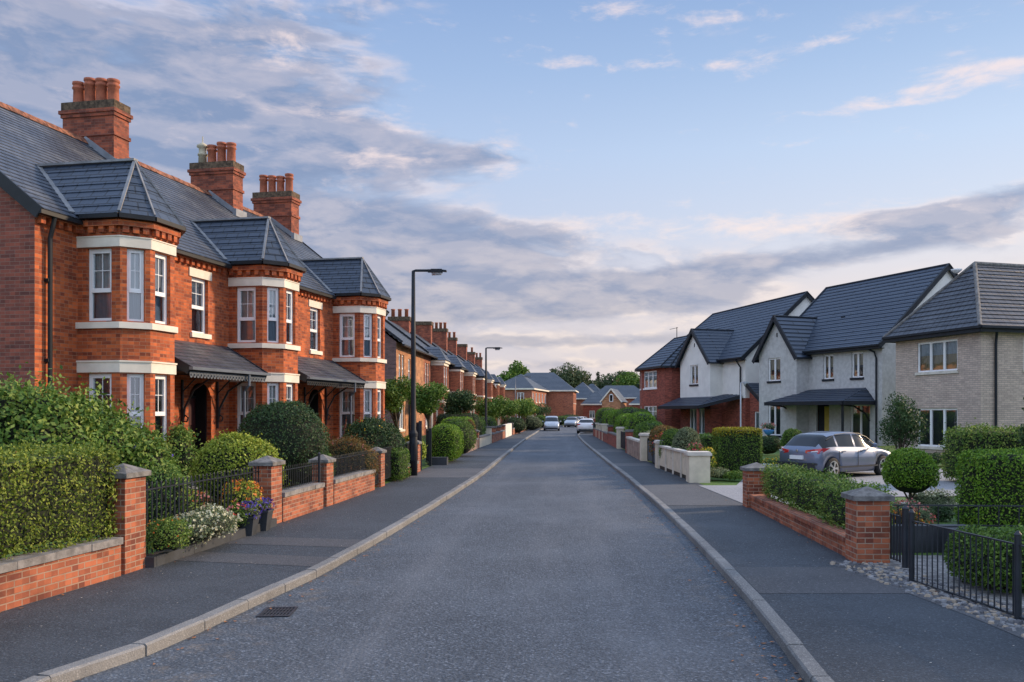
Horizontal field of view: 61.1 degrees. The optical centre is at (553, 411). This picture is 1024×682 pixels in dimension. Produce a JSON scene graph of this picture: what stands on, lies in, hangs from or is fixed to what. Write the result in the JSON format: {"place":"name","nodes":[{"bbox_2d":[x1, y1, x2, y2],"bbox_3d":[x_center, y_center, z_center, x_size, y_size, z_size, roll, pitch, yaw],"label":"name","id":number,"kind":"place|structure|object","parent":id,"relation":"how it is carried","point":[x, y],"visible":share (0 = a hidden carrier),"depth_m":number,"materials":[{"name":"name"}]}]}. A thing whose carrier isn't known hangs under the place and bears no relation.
{"place":"outdoors","nodes":[
{"label":"outdoors","id":0,"kind":"place"},
{"bbox_2d":[163,415,200,475],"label":"potted shrub","id":1,"kind":"object","parent":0,"point":[183,435],"visible":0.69,"depth_m":18.99,"materials":[{"name":"green plant"}]},
{"bbox_2d":[0,425,563,681],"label":"pavement","id":2,"kind":"structure","parent":0,"point":[122,610],"depth_m":10.23,"materials":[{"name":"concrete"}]},
{"bbox_2d":[145,518,276,567],"bbox_3d":[-5.408,2.040,13.804,0.356,0.160,4.300,0,0,4],"label":"bed edging","id":3,"kind":"object","parent":2,"relation":"on","point":[159,559],"visible":0.56,"depth_m":12.83,"materials":[{"name":"stone"}]},
{"bbox_2d":[146,528,236,555],"bbox_3d":[-5.442,2.000,13.859,0.269,0.001,4.210,0,0,4],"label":"soil bed","id":4,"kind":"object","parent":3,"relation":"in","point":[156,552],"visible":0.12,"depth_m":12.58,"materials":[{"name":"brown soil"}]},
{"bbox_2d":[146,512,193,553],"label":"flowering plant","id":5,"kind":"object","parent":4,"relation":"on","point":[171,533],"visible":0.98,"depth_m":11.92,"materials":[{"name":"green plant"}]},
{"bbox_2d":[146,466,258,554],"bbox_3d":[-5.598,1.515,13.850,0.035,1.050,4.326,0,0,4],"label":"railing","id":6,"kind":"object","parent":4,"relation":"on","point":[206,480],"visible":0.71,"depth_m":13.68,"materials":[{"name":"black metal"}]},
{"bbox_2d":[172,502,242,548],"bbox_3d":[-5.325,1.699,13.285,0.908,0.595,1.852,0,0,0],"label":"flowering plant","id":7,"kind":"object","parent":4,"relation":"on","point":[208,524],"visible":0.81,"depth_m":13.09,"materials":[{"name":"grey plant"}]},
{"bbox_2d":[218,478,265,514],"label":"flowering plant","id":8,"kind":"object","parent":4,"relation":"on","point":[247,492],"visible":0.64,"depth_m":15.13,"materials":[{"name":"multicoloured plant"}]},
{"bbox_2d":[236,500,262,535],"bbox_3d":[-5.207,1.803,14.761,0.498,0.593,0.482,0,0,0],"label":"flower pot","id":9,"kind":"object","parent":2,"relation":"on","point":[251,526],"visible":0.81,"depth_m":14.66,"materials":[{"name":"stone"}]},
{"bbox_2d":[177,552,328,565],"bbox_3d":[-4.358,2.096,12.375,2.387,0.001,0.744,0,0,13],"label":"pavement patch","id":10,"kind":"object","parent":2,"relation":"on","point":[258,559],"visible":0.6,"depth_m":12.37,"materials":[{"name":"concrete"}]},
{"bbox_2d":[254,497,273,530],"bbox_3d":[-5.171,1.804,15.346,0.436,0.593,0.431,0,0,0],"label":"flower pot","id":11,"kind":"object","parent":2,"relation":"on","point":[265,519],"visible":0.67,"depth_m":15.24,"materials":[{"name":"stone"}]},
{"bbox_2d":[224,536,361,546],"bbox_3d":[-4.242,2.096,14.000,2.341,0.001,0.797,0,0,10],"label":"pavement patch","id":12,"kind":"object","parent":2,"relation":"on","point":[297,541],"visible":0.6,"depth_m":13.99,"materials":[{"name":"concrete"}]},
{"bbox_2d":[389,447,410,480],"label":"garden shrub","id":13,"kind":"object","parent":2,"relation":"on","point":[400,462],"visible":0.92,"depth_m":26.06,"materials":[{"name":"green plant"}]},
{"bbox_2d":[409,269,446,475],"bbox_3d":[-4.133,-1.292,28.500,1.244,6.783,0.295,0,0,0],"label":"street lamp","id":14,"kind":"object","parent":2,"relation":"on","point":[413,433],"visible":0.98,"depth_m":28.43,"materials":[{"name":"black metal"}]},
{"bbox_2d":[408,468,483,476],"bbox_3d":[-3.652,2.096,29.800,2.171,0.001,4.400,0,0,0],"label":"driveway crossing","id":15,"kind":"object","parent":2,"relation":"on","point":[449,472],"visible":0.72,"depth_m":29.86,"materials":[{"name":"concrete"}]},
{"bbox_2d":[432,423,463,461],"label":"round hedge","id":16,"kind":"object","parent":2,"relation":"on","point":[447,440],"visible":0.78,"depth_m":35.30,"materials":[{"name":"green plant"}]},
{"bbox_2d":[72,426,804,681],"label":"road","id":17,"kind":"structure","parent":0,"point":[563,554],"depth_m":9.74,"materials":[{"name":"grey asphalt"}]},
{"bbox_2d":[256,606,297,616],"bbox_3d":[-3.020,2.192,9.500,0.346,0.008,0.450,0,0,-4],"label":"drain grate","id":18,"kind":"object","parent":17,"relation":"on","point":[278,612],"visible":1,"depth_m":9.47,"materials":[{"name":"black metal"}]},
{"bbox_2d":[0,424,1023,675],"bbox_3d":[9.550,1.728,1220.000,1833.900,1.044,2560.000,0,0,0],"label":"ground","id":19,"kind":"structure","parent":0,"point":[726,480],"depth_m":25.02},
{"bbox_2d":[0,537,122,611],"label":"garden wall","id":20,"kind":"structure","parent":19,"relation":"on","point":[29,577],"depth_m":9.92,"materials":[{"name":"brick"}]},
{"bbox_2d":[0,437,126,558],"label":"hedge","id":21,"kind":"object","parent":19,"relation":"on","point":[53,494],"visible":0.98,"depth_m":10.18,"materials":[{"name":"green plant"}]},
{"bbox_2d":[0,349,131,463],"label":"garden shrub","id":22,"kind":"object","parent":19,"relation":"on","point":[37,416],"visible":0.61,"depth_m":13.71,"materials":[{"name":"green plant"}]},
{"bbox_2d":[28,372,164,467],"bbox_3d":[-8.300,0.425,15.202,2.913,2.250,2.870,0,0,0],"label":"garden shrub","id":23,"kind":"object","parent":19,"relation":"on","point":[107,420],"visible":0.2,"depth_m":15.02,"materials":[{"name":"green plant"}]},
{"bbox_2d":[100,463,150,573],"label":"gate pillar","id":24,"kind":"structure","parent":19,"relation":"on","point":[130,505],"depth_m":11.33,"materials":[{"name":"brick"}]},
{"bbox_2d":[0,77,270,471],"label":"terraced house","id":25,"kind":"structure","parent":19,"relation":"on","point":[113,269],"depth_m":18.35,"materials":[{"name":"red brick"}]},
{"bbox_2d":[89,373,111,409],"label":"window","id":26,"kind":"structure","parent":25,"relation":"in","point":[106,387],"depth_m":18.28,"materials":[{"name":"white glass"}]},
{"bbox_2d":[89,248,111,320],"bbox_3d":[-9.475,-2.660,18.264,0.592,1.520,0.142,0,0,11],"label":"window","id":27,"kind":"structure","parent":25,"relation":"in","point":[100,260],"depth_m":18.30,"materials":[{"name":"white glass"}]},
{"bbox_2d":[127,374,143,427],"bbox_3d":[-8.853,0.090,18.322,0.332,1.780,0.142,0,0,-36],"label":"window","id":28,"kind":"structure","parent":25,"relation":"in","point":[135,382],"depth_m":18.35,"materials":[{"name":"white glass"}]},
{"bbox_2d":[127,249,143,321],"bbox_3d":[-8.853,-2.660,18.322,0.332,1.520,0.142,0,0,-36],"label":"window","id":29,"kind":"structure","parent":25,"relation":"in","point":[135,258],"depth_m":18.35,"materials":[{"name":"white glass"}]},
{"bbox_2d":[155,375,166,441],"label":"window","id":30,"kind":"structure","parent":25,"relation":"in","point":[160,380],"depth_m":18.96,"materials":[{"name":"white glass"}]},
{"bbox_2d":[155,253,166,324],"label":"window","id":31,"kind":"structure","parent":25,"relation":"in","point":[160,260],"depth_m":18.96,"materials":[{"name":"clear glass"}]},
{"bbox_2d":[190,277,211,338],"bbox_3d":[-9.249,-2.685,22.519,0.280,1.550,0.860,0,0,11],"label":"window","id":32,"kind":"structure","parent":25,"relation":"in","point":[198,285],"depth_m":22.73,"materials":[{"name":"white glass"}]},
{"bbox_2d":[120,414,190,476],"bbox_3d":[-7.557,0.814,15.636,1.834,1.604,1.946,0,0,0],"label":"garden shrub","id":33,"kind":"object","parent":19,"relation":"on","point":[163,446],"visible":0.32,"depth_m":15.42,"materials":[{"name":"green plant"}]},
{"bbox_2d":[140,456,206,534],"bbox_3d":[-6.112,1.325,13.609,1.234,1.298,1.229,0,0,0],"label":"garden shrub","id":34,"kind":"object","parent":19,"relation":"on","point":[163,475],"visible":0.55,"depth_m":13.38,"materials":[{"name":"green plant"}]},
{"bbox_2d":[79,136,367,444],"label":"terraced house","id":35,"kind":"structure","parent":19,"relation":"on","point":[277,299],"depth_m":24.52,"materials":[{"name":"red brick"}]},
{"bbox_2d":[237,382,255,432],"bbox_3d":[-8.399,0.090,23.874,0.592,1.780,0.142,0,0,11],"label":"window","id":36,"kind":"structure","parent":35,"relation":"in","point":[251,391],"depth_m":23.87,"materials":[{"name":"white glass"}]},
{"bbox_2d":[237,287,255,341],"bbox_3d":[-8.399,-2.660,23.874,0.592,1.520,0.142,0,0,11],"label":"window","id":37,"kind":"structure","parent":35,"relation":"in","point":[246,296],"depth_m":23.90,"materials":[{"name":"clear glass"}]},
{"bbox_2d":[267,287,277,342],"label":"window","id":38,"kind":"structure","parent":35,"relation":"in","point":[272,293],"depth_m":23.96,"materials":[{"name":"clear glass"}]},
{"bbox_2d":[286,290,292,343],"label":"window","id":39,"kind":"structure","parent":35,"relation":"in","point":[289,294],"depth_m":24.57,"materials":[{"name":"clear glass"}]},
{"bbox_2d":[309,307,322,354],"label":"window","id":40,"kind":"structure","parent":35,"relation":"in","point":[313,312],"depth_m":29.17,"materials":[{"name":"clear glass"}]},
{"bbox_2d":[187,428,289,499],"bbox_3d":[-6.386,1.086,17.621,1.987,1.535,1.701,0,0,0],"label":"lime bush","id":41,"kind":"object","parent":19,"relation":"on","point":[232,451],"visible":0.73,"depth_m":17.11,"materials":[{"name":"green plant"}]},
{"bbox_2d":[248,455,284,522],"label":"gate pillar","id":42,"kind":"structure","parent":19,"relation":"on","point":[270,475],"depth_m":16.04,"materials":[{"name":"brick"}]},
{"bbox_2d":[236,397,331,485],"bbox_3d":[-6.566,0.704,20.885,2.408,2.167,2.214,0,0,0],"label":"dome bush","id":43,"kind":"object","parent":19,"relation":"on","point":[294,432],"visible":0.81,"depth_m":20.25,"materials":[{"name":"green plant"}]},
{"bbox_2d":[20,426,563,681],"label":"kerb","id":44,"kind":"structure","parent":19,"relation":"on","point":[138,649],"depth_m":9.13,"materials":[{"name":"concrete"}]},
{"bbox_2d":[282,483,324,521],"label":"garden wall","id":45,"kind":"structure","parent":19,"relation":"on","point":[301,500],"depth_m":17.55,"materials":[{"name":"brick"}]},
{"bbox_2d":[282,461,316,489],"bbox_3d":[-5.204,1.290,17.650,0.030,0.460,2.315,0,0,4],"label":"railing","id":46,"kind":"object","parent":45,"relation":"on","point":[297,467],"visible":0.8,"depth_m":17.75,"materials":[{"name":"black metal"}]},
{"bbox_2d":[243,173,390,445],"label":"terraced house","id":47,"kind":"structure","parent":19,"relation":"on","point":[358,312],"depth_m":30.39,"materials":[{"name":"red brick"}]},
{"bbox_2d":[340,389,354,437],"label":"window","id":48,"kind":"structure","parent":47,"relation":"in","point":[344,395],"depth_m":30.34,"materials":[{"name":"clear glass"}]},
{"bbox_2d":[340,313,354,356],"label":"window","id":49,"kind":"structure","parent":47,"relation":"in","point":[347,321],"depth_m":30.34,"materials":[{"name":"clear glass"}]},
{"bbox_2d":[364,314,371,356],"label":"window","id":50,"kind":"structure","parent":47,"relation":"in","point":[367,317],"depth_m":30.39,"materials":[{"name":"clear glass"}]},
{"bbox_2d":[309,454,335,506],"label":"gate pillar","id":51,"kind":"structure","parent":19,"relation":"on","point":[327,469],"depth_m":19.17,"materials":[{"name":"brick"}]},
{"bbox_2d":[333,469,375,503],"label":"garden wall","id":52,"kind":"structure","parent":19,"relation":"on","point":[347,486],"depth_m":21.13,"materials":[{"name":"brick"}]},
{"bbox_2d":[331,451,366,476],"bbox_3d":[-5.012,1.270,21.475,0.030,0.500,3.664,0,0,3],"label":"railing","id":53,"kind":"object","parent":52,"relation":"on","point":[363,461],"visible":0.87,"depth_m":21.41,"materials":[{"name":"black metal"}]},
{"bbox_2d":[325,429,387,478],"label":"shrub","id":54,"kind":"object","parent":19,"relation":"on","point":[339,447],"visible":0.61,"depth_m":22.91,"materials":[{"name":"brown plant"}]},
{"bbox_2d":[339,409,407,466],"bbox_3d":[-5.587,0.927,26.561,2.002,2.039,2.182,0,0,41],"label":"garden shrub","id":55,"kind":"object","parent":19,"relation":"on","point":[380,433],"visible":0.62,"depth_m":26.16,"materials":[{"name":"green plant"}]},
{"bbox_2d":[385,375,418,429],"bbox_3d":[-6.910,0.106,37.897,2.134,3.455,2.101,0,0,0],"label":"tree","id":56,"kind":"object","parent":19,"relation":"on","point":[395,395],"visible":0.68,"depth_m":37.53,"materials":[{"name":"green plant"}]},
{"bbox_2d":[385,317,438,436],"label":"terraced house","id":57,"kind":"structure","parent":19,"relation":"on","point":[398,359],"depth_m":49.34,"materials":[{"name":"brick"}]},
{"bbox_2d":[385,309,450,434],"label":"terraced house","id":58,"kind":"structure","parent":19,"relation":"on","point":[436,363],"depth_m":58.69,"materials":[{"name":"brick"}]},
{"bbox_2d":[406,381,449,428],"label":"tree","id":59,"kind":"object","parent":19,"relation":"on","point":[427,405],"visible":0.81,"depth_m":43.45,"materials":[{"name":"green plant"}]},
{"bbox_2d":[410,321,474,413],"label":"terraced house","id":60,"kind":"structure","parent":19,"relation":"on","point":[456,368],"depth_m":68.19,"materials":[{"name":"brick"}]},
{"bbox_2d":[432,322,483,416],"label":"terraced house","id":61,"kind":"structure","parent":19,"relation":"on","point":[440,337],"depth_m":78.97,"materials":[{"name":"brick"}]},
{"bbox_2d":[440,389,476,414],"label":"tree","id":62,"kind":"object","parent":19,"relation":"on","point":[456,403],"visible":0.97,"depth_m":52.50,"materials":[{"name":"green plant"}]},
{"bbox_2d":[448,418,476,453],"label":"round bush","id":63,"kind":"object","parent":19,"relation":"on","point":[468,430],"visible":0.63,"depth_m":40.42,"materials":[{"name":"green plant"}]},
{"bbox_2d":[447,332,484,414],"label":"terraced house","id":64,"kind":"structure","parent":19,"relation":"on","point":[479,377],"depth_m":85.44,"materials":[{"name":"brick"}]},
{"bbox_2d":[457,344,499,424],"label":"terraced house","id":65,"kind":"structure","parent":19,"relation":"on","point":[461,351],"depth_m":95.37,"materials":[{"name":"brick"}]},
{"bbox_2d":[473,395,512,419],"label":"tree","id":66,"kind":"object","parent":19,"relation":"on","point":[501,403],"visible":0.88,"depth_m":65.59,"materials":[{"name":"green plant"}]},
{"bbox_2d":[496,360,529,380],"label":"tall tree","id":67,"kind":"object","parent":19,"relation":"on","point":[517,369],"visible":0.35,"depth_m":188.49,"materials":[{"name":"green plant"}]},
{"bbox_2d":[504,374,549,417],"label":"brick house","id":68,"kind":"structure","parent":19,"relation":"on","point":[526,387],"depth_m":137.13,"materials":[{"name":"red brick"}]},
{"bbox_2d":[524,373,578,415],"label":"brick house","id":69,"kind":"structure","parent":19,"relation":"on","point":[561,397],"depth_m":151.41,"materials":[{"name":"red brick"}]},
{"bbox_2d":[551,362,592,387],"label":"tall tree","id":70,"kind":"object","parent":19,"relation":"on","point":[572,378],"visible":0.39,"depth_m":212.34,"materials":[{"name":"green plant"}]},
{"bbox_2d":[574,382,594,416],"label":"brick house","id":71,"kind":"structure","parent":19,"relation":"on","point":[584,390],"depth_m":171.78,"materials":[{"name":"red brick"}]},
{"bbox_2d":[581,391,602,421],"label":"brick house","id":72,"kind":"structure","parent":19,"relation":"on","point":[591,404],"depth_m":162.96,"materials":[{"name":"red brick"}]},
{"bbox_2d":[600,388,626,409],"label":"brick house","id":73,"kind":"structure","parent":19,"relation":"on","point":[614,398],"depth_m":147.70,"materials":[{"name":"brick"}]},
{"bbox_2d":[623,411,655,431],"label":"clipped hedge","id":74,"kind":"object","parent":19,"relation":"on","point":[632,420],"visible":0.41,"depth_m":45.08,"materials":[{"name":"green plant"}]},
{"bbox_2d":[670,427,700,454],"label":"garden shrub","id":75,"kind":"object","parent":19,"relation":"on","point":[684,437],"visible":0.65,"depth_m":29.29,"materials":[{"name":"green plant"}]},
{"bbox_2d":[684,451,711,482],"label":"gate pillar","id":76,"kind":"structure","parent":19,"relation":"on","point":[697,466],"depth_m":25.59,"materials":[{"name":"stone"}]},
{"bbox_2d":[577,432,833,681],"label":"kerb","id":77,"kind":"structure","parent":19,"relation":"on","point":[806,665],"depth_m":9.81,"materials":[{"name":"concrete"}]},
{"bbox_2d":[634,291,828,433],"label":"rendered house","id":78,"kind":"structure","parent":19,"relation":"on","point":[694,378],"depth_m":61.36,"materials":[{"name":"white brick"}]},
{"bbox_2d":[711,426,762,471],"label":"hedge","id":79,"kind":"object","parent":19,"relation":"on","point":[736,448],"visible":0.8,"depth_m":27.46,"materials":[{"name":"green plant"}]},
{"bbox_2d":[740,462,772,507],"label":"gate pillar","id":80,"kind":"structure","parent":19,"relation":"on","point":[752,482],"depth_m":18.99,"materials":[{"name":"brick"}]},
{"bbox_2d":[749,494,844,555],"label":"garden wall","id":81,"kind":"structure","parent":19,"relation":"on","point":[811,526],"depth_m":14.86,"materials":[{"name":"brick"}]},
{"bbox_2d":[760,459,897,528],"bbox_3d":[4.773,1.465,15.777,1.084,1.032,5.988,0,0,1],"label":"hedge","id":82,"kind":"object","parent":19,"relation":"on","point":[819,493],"visible":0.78,"depth_m":15.22,"materials":[{"name":"green plant"}]},
{"bbox_2d":[752,263,957,445],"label":"rendered house","id":83,"kind":"structure","parent":19,"relation":"on","point":[832,350],"depth_m":49.60,"materials":[{"name":"white paint"}]},
{"bbox_2d":[851,405,869,441],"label":"window","id":84,"kind":"structure","parent":83,"relation":"in","point":[860,424],"depth_m":47.17,"materials":[{"name":"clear glass"}]},
{"bbox_2d":[841,486,894,562],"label":"gate pillar","id":85,"kind":"structure","parent":19,"relation":"on","point":[867,524],"depth_m":11.97,"materials":[{"name":"brick"}]},
{"bbox_2d":[890,506,908,567],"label":"garden gate","id":86,"kind":"structure","parent":85,"relation":"attached to","point":[905,536],"depth_m":11.61,"materials":[{"name":"black metal"}]},
{"bbox_2d":[876,391,929,449],"bbox_3d":[13.099,0.655,32.480,2.029,2.876,1.773,0,0,-39],"label":"garden tree","id":87,"kind":"object","parent":19,"relation":"on","point":[902,420],"visible":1,"depth_m":32.23,"materials":[{"name":"green plant"}]},
{"bbox_2d":[880,445,941,507],"bbox_3d":[7.244,1.413,17.592,1.144,1.480,1.153,0,0,0],"label":"topiary tree","id":88,"kind":"object","parent":19,"relation":"on","point":[910,470],"visible":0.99,"depth_m":17.28,"materials":[{"name":"green plant"}]},
{"bbox_2d":[892,498,936,523],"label":"flowering plant","id":89,"kind":"object","parent":19,"relation":"on","point":[926,517],"visible":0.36,"depth_m":15.26,"materials":[{"name":"green plant"}]},
{"bbox_2d":[902,484,955,504],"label":"flowering plant","id":90,"kind":"object","parent":19,"relation":"on","point":[928,495],"visible":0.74,"depth_m":18.76,"materials":[{"name":"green plant"}]},
{"bbox_2d":[892,524,968,552],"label":"planter wall","id":91,"kind":"structure","parent":19,"relation":"on","point":[934,538],"depth_m":12.90,"materials":[{"name":"stone"}]},
{"bbox_2d":[891,504,1023,526],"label":"railing","id":92,"kind":"object","parent":91,"relation":"on","point":[998,506],"visible":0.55,"depth_m":13.08,"materials":[{"name":"black metal"}]},
{"bbox_2d":[882,261,1023,453],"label":"brick house","id":93,"kind":"structure","parent":19,"relation":"on","point":[958,339],"depth_m":37.13,"materials":[{"name":"grey brick"}]},
{"bbox_2d":[915,408,956,449],"bbox_3d":[16.843,0.755,37.961,0.250,1.810,2.640,0,0,-16],"label":"window","id":94,"kind":"structure","parent":93,"relation":"in","point":[936,417],"depth_m":38.16,"materials":[{"name":"clear glass"}]},
{"bbox_2d":[915,339,958,374],"bbox_3d":[16.843,-2.370,37.961,0.250,1.460,2.640,0,0,-16],"label":"window","id":95,"kind":"structure","parent":93,"relation":"in","point":[934,357],"depth_m":38.10,"materials":[{"name":"white glass"}]},
{"bbox_2d":[935,418,1023,480],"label":"hedge","id":96,"kind":"object","parent":19,"relation":"on","point":[969,437],"visible":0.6,"depth_m":24.53,"materials":[{"name":"green plant"}]},
{"bbox_2d":[944,523,1023,592],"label":"hedge","id":97,"kind":"object","parent":19,"relation":"on","point":[1007,532],"visible":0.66,"depth_m":10.05,"materials":[{"name":"green plant"}]},
{"bbox_2d":[951,446,1023,526],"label":"hedge","id":98,"kind":"object","parent":19,"relation":"on","point":[992,476],"visible":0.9,"depth_m":14.98,"materials":[{"name":"green plant"}]},
{"bbox_2d":[0,0,1023,381],"label":"sky","id":99,"kind":"structure","parent":0,"point":[590,182],"materials":[{"name":"blue"}]},
{"bbox_2d":[598,385,639,406],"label":"brick house","id":100,"kind":"structure","parent":0,"point":[630,393],"depth_m":183.26,"materials":[{"name":"beige tile"}]},
{"bbox_2d":[579,432,1023,681],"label":"pavement","id":101,"kind":"structure","parent":0,"point":[885,637],"depth_m":8.71,"materials":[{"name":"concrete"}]},
{"bbox_2d":[658,445,686,478],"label":"panel wall","id":102,"kind":"structure","parent":101,"relation":"on","point":[674,462],"depth_m":29.08,"materials":[{"name":"stone"}]},
{"bbox_2d":[643,485,742,504],"bbox_3d":[3.428,2.096,22.150,1.770,0.001,5.500,0,0,0],"label":"driveway crossing","id":103,"kind":"object","parent":101,"relation":"on","point":[680,494],"visible":0.96,"depth_m":21.67,"materials":[{"name":"concrete"}]},
{"bbox_2d":[828,562,1023,638],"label":"gravel strip","id":104,"kind":"object","parent":101,"relation":"on","point":[1019,631],"visible":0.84,"depth_m":9.46,"materials":[{"name":"gravel"}]},
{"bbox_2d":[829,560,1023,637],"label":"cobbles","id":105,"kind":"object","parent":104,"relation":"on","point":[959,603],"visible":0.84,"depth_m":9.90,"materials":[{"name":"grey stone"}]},
{"bbox_2d":[909,509,1023,619],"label":"railing","id":106,"kind":"object","parent":104,"relation":"on","point":[1017,546],"visible":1,"depth_m":9.39,"materials":[{"name":"black metal"}]},
{"bbox_2d":[699,483,957,503],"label":"driveway","id":107,"kind":"structure","parent":0,"point":[734,492],"depth_m":23.12,"materials":[{"name":"concrete"}]},
{"bbox_2d":[737,463,959,484],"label":"driveway","id":108,"kind":"structure","parent":0,"point":[868,476],"depth_m":26.91,"materials":[{"name":"concrete"}]},
{"bbox_2d":[778,431,890,478],"bbox_3d":[9.203,1.348,28.074,3.995,1.454,2.064,0,0,-34],"label":"parked car","id":109,"kind":"object","parent":108,"relation":"on","point":[838,451],"visible":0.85,"depth_m":27.11,"materials":[{"name":"silver metal"}]},
{"bbox_2d":[861,555,1023,607],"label":"garden path","id":110,"kind":"structure","parent":0,"point":[893,563],"depth_m":11.01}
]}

